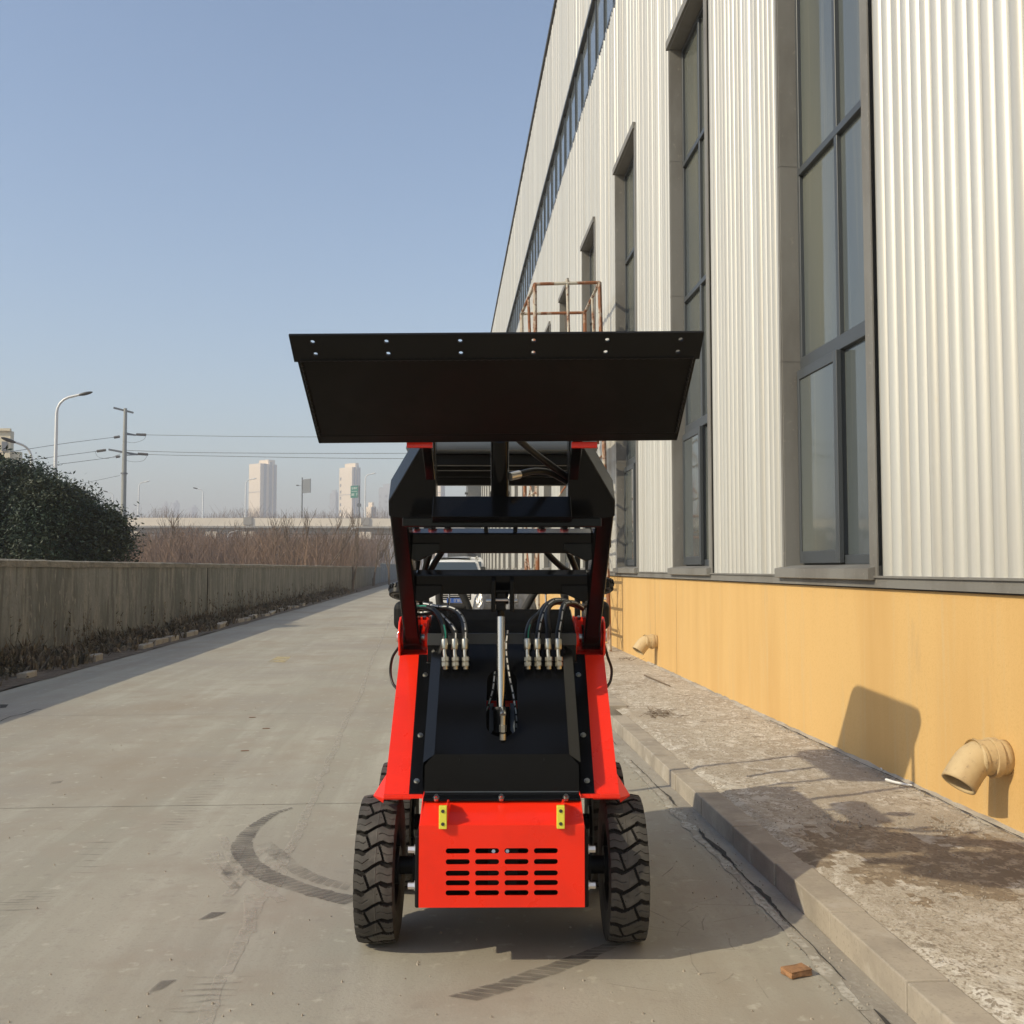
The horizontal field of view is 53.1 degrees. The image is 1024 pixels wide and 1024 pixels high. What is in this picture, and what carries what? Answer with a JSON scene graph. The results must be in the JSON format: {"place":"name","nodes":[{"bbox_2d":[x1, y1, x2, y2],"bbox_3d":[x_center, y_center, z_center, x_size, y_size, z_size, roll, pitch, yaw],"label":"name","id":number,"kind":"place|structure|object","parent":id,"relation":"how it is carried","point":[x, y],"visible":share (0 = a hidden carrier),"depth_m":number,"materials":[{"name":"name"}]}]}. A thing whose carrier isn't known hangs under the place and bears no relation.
{"place":"outdoors","nodes":[
{"label":"outdoors","id":0,"kind":"place"},
{"bbox_2d":[0,428,21,475],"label":"beige building","id":1,"kind":"structure","parent":0,"point":[7,433],"depth_m":146.40,"materials":[{"name":"beige concrete"}]},
{"bbox_2d":[1,441,6,450],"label":"window","id":2,"kind":"structure","parent":1,"relation":"in","point":[4,443],"depth_m":146.18,"materials":[{"name":"grey"}]},
{"bbox_2d":[161,501,168,517],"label":"apartment tower","id":3,"kind":"structure","parent":0,"point":[165,504],"depth_m":1967.53,"materials":[{"name":"grey concrete"}]},
{"bbox_2d":[170,500,179,517],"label":"apartment tower","id":4,"kind":"structure","parent":0,"point":[175,508],"depth_m":2019.30,"materials":[{"name":"grey concrete"}]},
{"bbox_2d":[188,505,197,517],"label":"apartment tower","id":5,"kind":"structure","parent":0,"point":[193,509],"depth_m":1971.73,"materials":[{"name":"grey concrete"}]},
{"bbox_2d":[248,460,276,517],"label":"apartment tower","id":6,"kind":"structure","parent":0,"point":[262,487],"depth_m":846.41,"materials":[{"name":"beige concrete"}]},
{"bbox_2d":[0,0,553,566],"label":"sky","id":7,"kind":"structure","parent":0,"point":[189,188],"materials":[{"name":"blue"}]},
{"bbox_2d":[329,490,337,540],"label":"apartment tower","id":8,"kind":"structure","parent":0,"point":[334,499],"depth_m":1292.75,"materials":[{"name":"grey concrete"}]},
{"bbox_2d":[339,463,360,536],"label":"apartment tower","id":9,"kind":"structure","parent":0,"point":[349,475],"depth_m":849.78,"materials":[{"name":"beige concrete"}]},
{"bbox_2d":[366,502,375,517],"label":"apartment tower","id":10,"kind":"structure","parent":0,"point":[371,504],"depth_m":618.65,"materials":[{"name":"beige concrete"}]},
{"bbox_2d":[378,484,393,563],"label":"apartment tower","id":11,"kind":"structure","parent":0,"point":[384,491],"depth_m":1151.69,"materials":[{"name":"grey concrete"}]},
{"bbox_2d":[0,579,869,1021],"bbox_3d":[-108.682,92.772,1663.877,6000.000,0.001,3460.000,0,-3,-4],"label":"ground","id":12,"kind":"structure","parent":0,"point":[224,629],"depth_m":15.13,"materials":[{"name":"grey concrete"}]},
{"bbox_2d":[0,444,11,476],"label":"evergreen bush","id":13,"kind":"object","parent":12,"relation":"on","point":[6,448],"visible":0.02,"depth_m":25.55,"materials":[{"name":"green plant"}]},
{"bbox_2d":[1,437,32,466],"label":"street lamp","id":14,"kind":"object","parent":12,"relation":"on","point":[15,442],"visible":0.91,"depth_m":57.96,"materials":[{"name":"white metal"}]},
{"bbox_2d":[16,670,36,677],"bbox_3d":[-6.411,2.177,13.538,0.140,0.133,0.350,-5,-2,-4],"label":"kerb stone","id":15,"kind":"object","parent":12,"relation":"on","point":[30,673],"visible":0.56,"depth_m":13.42,"materials":[{"name":"concrete"}]},
{"bbox_2d":[0,452,66,558],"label":"evergreen bush","id":16,"kind":"object","parent":12,"relation":"on","point":[16,469],"visible":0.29,"depth_m":23.85,"materials":[{"name":"green plant"}]},
{"bbox_2d":[0,461,112,560],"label":"evergreen bush","id":17,"kind":"object","parent":12,"relation":"on","point":[43,512],"visible":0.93,"depth_m":22.97,"materials":[{"name":"green plant"}]},
{"bbox_2d":[53,391,92,471],"bbox_3d":[-25.222,-1.153,58.634,2.128,11.627,0.289,0,-3,-4],"label":"street lamp","id":18,"kind":"object","parent":12,"relation":"on","point":[56,426],"visible":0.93,"depth_m":58.73,"materials":[{"name":"white metal"}]},
{"bbox_2d":[41,473,113,559],"bbox_3d":[-10.604,0.929,24.947,2.482,3.793,2.582,0,-3,-4],"label":"evergreen bush","id":19,"kind":"object","parent":12,"relation":"on","point":[86,493],"visible":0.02,"depth_m":24.91,"materials":[{"name":"green plant"}]},
{"bbox_2d":[88,653,102,660],"bbox_3d":[-6.508,2.299,15.983,0.140,0.158,0.350,0,-3,-5],"label":"kerb stone","id":20,"kind":"object","parent":12,"relation":"on","point":[98,656],"visible":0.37,"depth_m":15.93,"materials":[{"name":"concrete"}]},
{"bbox_2d":[55,490,151,561],"bbox_3d":[-9.447,1.124,23.964,2.534,3.300,2.093,0,-3,-4],"label":"evergreen bush","id":21,"kind":"object","parent":12,"relation":"on","point":[114,545],"visible":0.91,"depth_m":23.62,"materials":[{"name":"green plant"}]},
{"bbox_2d":[138,642,152,648],"bbox_3d":[-6.644,2.448,18.525,0.140,0.131,0.550,-1,-2,-2],"label":"kerb stone","id":22,"kind":"object","parent":12,"relation":"on","point":[145,645],"visible":0.49,"depth_m":18.41,"materials":[{"name":"concrete"}]},
{"bbox_2d":[136,525,170,560],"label":"bare tree","id":23,"kind":"object","parent":12,"relation":"on","point":[150,537],"visible":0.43,"depth_m":76.62,"materials":[{"name":"brown plant"}]},
{"bbox_2d":[149,637,168,644],"bbox_3d":[-6.752,2.503,19.570,0.140,0.169,0.950,1,-5,-5],"label":"kerb stone","id":24,"kind":"object","parent":12,"relation":"on","point":[162,640],"visible":0.5,"depth_m":19.43,"materials":[{"name":"concrete"}]},
{"bbox_2d":[157,515,182,560],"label":"bare tree","id":25,"kind":"object","parent":12,"relation":"on","point":[170,529],"visible":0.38,"depth_m":80.96,"materials":[{"name":"brown plant"}]},
{"bbox_2d":[165,635,178,641],"bbox_3d":[-6.768,2.544,20.370,0.140,0.164,0.550,-2,-4,-3],"label":"kerb stone","id":26,"kind":"object","parent":12,"relation":"on","point":[171,638],"visible":0.51,"depth_m":20.19,"materials":[{"name":"concrete"}]},
{"bbox_2d":[166,508,181,562],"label":"bare tree","id":27,"kind":"object","parent":12,"relation":"on","point":[172,525],"visible":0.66,"depth_m":68.46,"materials":[{"name":"brown plant"}]},
{"bbox_2d":[181,631,193,636],"bbox_3d":[-6.877,2.621,21.713,0.140,0.150,0.550,-4,-4,-2],"label":"kerb stone","id":28,"kind":"object","parent":12,"relation":"on","point":[190,633],"visible":0.51,"depth_m":21.62,"materials":[{"name":"concrete"}]},
{"bbox_2d":[0,559,380,650],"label":"concrete wall","id":29,"kind":"structure","parent":12,"relation":"on","point":[34,594],"depth_m":20.30,"materials":[{"name":"grey concrete"}]},
{"bbox_2d":[0,580,397,690],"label":"verge","id":30,"kind":"structure","parent":12,"relation":"on","point":[10,682],"depth_m":16.89,"materials":[{"name":"grey concrete"}]},
{"bbox_2d":[0,581,356,685],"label":"weeds","id":31,"kind":"object","parent":30,"relation":"on","point":[20,658],"visible":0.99,"depth_m":18.58,"materials":[{"name":"brown plant"}]},
{"bbox_2d":[380,563,396,581],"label":"panel fence","id":32,"kind":"object","parent":30,"relation":"on","point":[384,573],"visible":0.63,"depth_m":112.93,"materials":[{"name":"grey"}]},
{"bbox_2d":[2,407,406,527],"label":"utility pole","id":33,"kind":"object","parent":12,"relation":"on","point":[125,454],"visible":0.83,"depth_m":117.48,"materials":[{"name":"grey"}]},
{"bbox_2d":[191,522,226,560],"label":"bare tree","id":34,"kind":"object","parent":12,"relation":"on","point":[211,537],"visible":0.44,"depth_m":86.28,"materials":[{"name":"brown plant"}]},
{"bbox_2d":[215,622,223,627],"bbox_3d":[-7.075,2.772,24.752,0.140,0.167,0.550,6,-3,-5],"label":"kerb stone","id":35,"kind":"object","parent":12,"relation":"on","point":[220,624],"visible":0.52,"depth_m":24.63,"materials":[{"name":"concrete"}]},
{"bbox_2d":[219,519,242,562],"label":"bare tree","id":36,"kind":"object","parent":12,"relation":"on","point":[234,530],"visible":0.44,"depth_m":84.50,"materials":[{"name":"brown plant"}]},
{"bbox_2d":[233,618,243,622],"bbox_3d":[-7.278,2.925,27.291,0.140,0.158,0.750,-2,-4,-3],"label":"kerb stone","id":37,"kind":"object","parent":12,"relation":"on","point":[240,620],"visible":0.51,"depth_m":27.17,"materials":[{"name":"concrete"}]},
{"bbox_2d":[233,525,256,545],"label":"bare tree","id":38,"kind":"object","parent":12,"relation":"on","point":[245,531],"visible":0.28,"depth_m":88.70,"materials":[{"name":"brown plant"}]},
{"bbox_2d":[116,519,392,566],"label":"brush","id":39,"kind":"object","parent":12,"relation":"on","point":[225,551],"visible":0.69,"depth_m":66.82,"materials":[{"name":"brown plant"}]},
{"bbox_2d":[107,500,434,569],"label":"wood","id":40,"kind":"object","parent":12,"relation":"on","point":[252,514],"visible":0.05,"depth_m":371.38,"materials":[{"name":"brown plant"}]},
{"bbox_2d":[266,511,290,564],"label":"bare tree","id":41,"kind":"object","parent":12,"relation":"on","point":[275,533],"visible":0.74,"depth_m":66.27,"materials":[{"name":"brown plant"}]},
{"bbox_2d":[278,511,305,563],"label":"bare tree","id":42,"kind":"object","parent":12,"relation":"on","point":[289,532],"visible":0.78,"depth_m":67.20,"materials":[{"name":"brown plant"}]},
{"bbox_2d":[128,517,464,547],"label":"overpass","id":43,"kind":"object","parent":12,"relation":"on","point":[369,524],"visible":0.16,"depth_m":197.80,"materials":[{"name":"concrete"}]},
{"bbox_2d":[137,481,148,517],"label":"street lamp","id":44,"kind":"object","parent":43,"relation":"on","point":[138,496],"visible":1,"depth_m":196.60,"materials":[{"name":"white metal"}]},
{"bbox_2d":[193,487,203,517],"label":"street lamp","id":45,"kind":"object","parent":43,"relation":"on","point":[202,502],"visible":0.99,"depth_m":205.74,"materials":[{"name":"white metal"}]},
{"bbox_2d":[245,478,255,516],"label":"street lamp","id":46,"kind":"object","parent":43,"relation":"on","point":[245,494],"visible":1,"depth_m":197.94,"materials":[{"name":"white metal"}]},
{"bbox_2d":[296,477,310,517],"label":"road sign","id":47,"kind":"object","parent":43,"relation":"on","point":[306,486],"visible":1,"depth_m":198.25,"materials":[{"name":"grey metal"}]},
{"bbox_2d":[351,486,360,516],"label":"road sign","id":48,"kind":"object","parent":43,"relation":"on","point":[354,491],"visible":1,"depth_m":199.84,"materials":[{"name":"green metal"}]},
{"bbox_2d":[364,473,374,517],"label":"street lamp","id":49,"kind":"object","parent":43,"relation":"on","point":[365,496],"visible":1,"depth_m":199.40,"materials":[{"name":"white metal"}]},
{"bbox_2d":[289,508,325,562],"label":"bare tree","id":50,"kind":"object","parent":12,"relation":"on","point":[305,518],"visible":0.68,"depth_m":69.52,"materials":[{"name":"brown plant"}]},
{"bbox_2d":[320,520,354,565],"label":"bare tree","id":51,"kind":"object","parent":12,"relation":"on","point":[339,540],"visible":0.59,"depth_m":79.09,"materials":[{"name":"brown plant"}]},
{"bbox_2d":[328,505,359,565],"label":"bare tree","id":52,"kind":"object","parent":12,"relation":"on","point":[344,544],"visible":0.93,"depth_m":71.58,"materials":[{"name":"brown plant"}]},
{"bbox_2d":[349,513,364,588],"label":"bare tree","id":53,"kind":"object","parent":12,"relation":"on","point":[356,545],"visible":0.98,"depth_m":69.51,"materials":[{"name":"brown plant"}]},
{"bbox_2d":[372,523,392,585],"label":"bare tree","id":54,"kind":"object","parent":12,"relation":"on","point":[380,554],"visible":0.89,"depth_m":82.64,"materials":[{"name":"brown plant"}]},
{"bbox_2d":[481,0,1023,832],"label":"factory building","id":55,"kind":"structure","parent":12,"relation":"on","point":[807,216],"depth_m":8.29,"materials":[{"name":"paint"}]},
{"bbox_2d":[491,527,492,568],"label":"window","id":56,"kind":"structure","parent":55,"relation":"in","point":[491,527],"depth_m":63.34,"materials":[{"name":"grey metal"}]},
{"bbox_2d":[494,527,496,569],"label":"window","id":57,"kind":"structure","parent":55,"relation":"in","point":[495,568],"depth_m":57.37,"materials":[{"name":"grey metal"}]},
{"bbox_2d":[497,527,500,569],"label":"window","id":58,"kind":"structure","parent":55,"relation":"in","point":[499,568],"depth_m":53.92,"materials":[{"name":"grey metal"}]},
{"bbox_2d":[502,527,505,569],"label":"window","id":59,"kind":"structure","parent":55,"relation":"in","point":[504,554],"depth_m":50.70,"materials":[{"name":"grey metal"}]},
{"bbox_2d":[507,486,510,569],"bbox_3d":[-0.015,-0.853,45.794,0.305,6.880,1.975,0,-3,-4],"label":"window","id":60,"kind":"structure","parent":55,"relation":"in","point":[509,554],"depth_m":46.52,"materials":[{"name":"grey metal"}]},
{"bbox_2d":[513,486,517,569],"bbox_3d":[0.259,-1.083,41.589,0.305,6.880,1.975,0,-3,-4],"label":"window","id":61,"kind":"structure","parent":55,"relation":"in","point":[515,487],"depth_m":42.30,"materials":[{"name":"grey glass"}]},
{"bbox_2d":[521,486,524,569],"bbox_3d":[0.534,-1.314,37.384,0.305,6.880,1.975,0,-3,-4],"label":"window","id":62,"kind":"structure","parent":55,"relation":"in","point":[523,568],"depth_m":38.10,"materials":[{"name":"grey glass"}]},
{"bbox_2d":[530,486,534,569],"bbox_3d":[0.809,-1.545,33.180,0.305,6.880,1.975,0,-3,-4],"label":"window","id":63,"kind":"structure","parent":55,"relation":"in","point":[533,487],"depth_m":33.90,"materials":[{"name":"glass"}]},
{"bbox_2d":[542,321,550,569],"bbox_3d":[1.083,-1.775,28.975,0.305,6.880,1.975,0,-3,-4],"label":"window","id":64,"kind":"structure","parent":55,"relation":"in","point":[547,489],"depth_m":29.67,"materials":[{"name":"grey glass"}]},
{"bbox_2d":[506,0,614,331],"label":"strip window","id":65,"kind":"structure","parent":55,"relation":"in","point":[599,13],"depth_m":25.03,"materials":[{"name":"grey glass"}]},
{"bbox_2d":[558,278,569,569],"bbox_3d":[1.358,-2.006,24.770,0.305,6.880,1.975,0,-3,-4],"label":"window","id":66,"kind":"structure","parent":55,"relation":"in","point":[564,560],"depth_m":25.58,"materials":[{"name":"grey glass"}]},
{"bbox_2d":[580,216,595,569],"bbox_3d":[1.633,-2.237,20.565,0.305,6.880,1.975,0,-3,-4],"label":"window","id":67,"kind":"structure","parent":55,"relation":"in","point":[587,247],"depth_m":21.54,"materials":[{"name":"grey glass"}]},
{"bbox_2d":[612,122,638,573],"bbox_3d":[1.907,-2.467,16.361,0.305,6.880,1.975,0,-3,-4],"label":"window","id":68,"kind":"structure","parent":55,"relation":"in","point":[624,169],"depth_m":17.07,"materials":[{"name":"grey glass"}]},
{"bbox_2d":[665,0,713,575],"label":"window","id":69,"kind":"structure","parent":55,"relation":"in","point":[687,43],"depth_m":12.60,"materials":[{"name":"grey glass"}]},
{"bbox_2d":[774,0,882,579],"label":"window","id":70,"kind":"structure","parent":55,"relation":"in","point":[830,422],"depth_m":8.13,"materials":[{"name":"grey glass"}]},
{"bbox_2d":[608,692,1001,1023],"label":"kerb","id":71,"kind":"structure","parent":12,"relation":"on","point":[914,986],"depth_m":4.16,"materials":[{"name":"concrete"}]},
{"bbox_2d":[0,581,870,1023],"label":"road","id":72,"kind":"structure","parent":0,"point":[118,917],"depth_m":4.64,"materials":[{"name":"concrete"}]},
{"bbox_2d":[378,529,393,584],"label":"bare tree","id":73,"kind":"object","parent":72,"relation":"on","point":[392,556],"visible":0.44,"depth_m":89.20,"materials":[{"name":"brown plant"}]},
{"bbox_2d":[429,556,483,615],"bbox_3d":[-1.740,2.225,30.756,2.260,1.827,4.640,0,-3,-4],"label":"parked car","id":74,"kind":"object","parent":72,"relation":"on","point":[457,563],"visible":0.25,"depth_m":30.15,"materials":[{"name":"white paint"}]},
{"bbox_2d":[448,553,466,556],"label":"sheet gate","id":75,"kind":"structure","parent":72,"relation":"on","point":[457,554],"depth_m":82.81,"materials":[{"name":"grey metal"}]},
{"bbox_2d":[471,557,485,569],"bbox_3d":[-2.022,2.842,42.898,2.260,1.925,4.140,0,-3,-4],"label":"parked car","id":76,"kind":"object","parent":72,"relation":"on","point":[480,560],"depth_m":41.70,"materials":[{"name":"white paint"}]},
{"bbox_2d":[289,331,703,943],"bbox_3d":[-0.061,0.612,4.614,1.224,2.187,3.318,0,-3,-1],"label":"mini loader","id":77,"kind":"object","parent":72,"relation":"on","point":[501,763],"visible":1,"depth_m":3.81,"materials":[{"name":"metal"}]},
{"bbox_2d":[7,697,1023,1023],"bbox_3d":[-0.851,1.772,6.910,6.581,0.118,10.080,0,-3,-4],"label":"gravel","id":78,"kind":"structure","parent":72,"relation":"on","point":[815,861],"depth_m":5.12,"materials":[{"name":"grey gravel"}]},
{"bbox_2d":[612,730,916,1023],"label":"gutter","id":79,"kind":"object","parent":72,"relation":"on","point":[883,1007],"visible":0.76,"depth_m":4.30,"materials":[{"name":"concrete"}]},
{"bbox_2d":[780,963,811,978],"bbox_3d":[1.015,1.637,3.654,0.095,0.023,0.065,1,-3,-24],"label":"brick fragment","id":80,"kind":"object","parent":72,"relation":"on","point":[793,971],"visible":1,"depth_m":3.64,"materials":[{"name":"orange brick"}]},
{"bbox_2d":[432,486,444,558],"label":"apartment tower","id":81,"kind":"structure","parent":0,"point":[441,490],"depth_m":851.38,"materials":[{"name":"beige concrete"}]},
{"bbox_2d":[465,486,480,556],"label":"grey building","id":82,"kind":"structure","parent":0,"point":[473,490],"depth_m":84.19,"materials":[{"name":"grey concrete"}]},
{"bbox_2d":[619,657,688,717],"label":"dry grass","id":83,"kind":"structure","parent":0,"point":[657,710],"depth_m":9.38,"materials":[{"name":"brown plant"}]},
{"bbox_2d":[604,643,1023,1023],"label":"pavement","id":84,"kind":"structure","parent":0,"point":[806,783],"depth_m":5.22,"materials":[{"name":"grey concrete"}]},
{"bbox_2d":[520,279,611,651],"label":"scaffold tower","id":85,"kind":"structure","parent":84,"relation":"on","point":[568,312],"depth_m":16.81,"materials":[{"name":"metal"}]},
{"bbox_2d":[644,674,669,685],"bbox_3d":[1.712,1.992,12.120,0.022,0.019,1.154,0,-3,-7],"label":"stick","id":86,"kind":"object","parent":84,"relation":"on","point":[655,679],"visible":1,"depth_m":12.15,"materials":[{"name":"brown wood"}]},
{"bbox_2d":[647,661,1023,838],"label":"pavement edge","id":87,"kind":"object","parent":84,"relation":"on","point":[985,819],"visible":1,"depth_m":6.89,"materials":[{"name":"concrete"}]},
{"bbox_2d":[885,778,912,785],"bbox_3d":[2.390,1.675,6.337,0.028,0.017,0.200,2,-4,-28],"label":"plastic strip","id":88,"kind":"object","parent":84,"relation":"on","point":[892,781],"visible":1,"depth_m":6.34,"materials":[{"name":"white plastic"}]}
]}

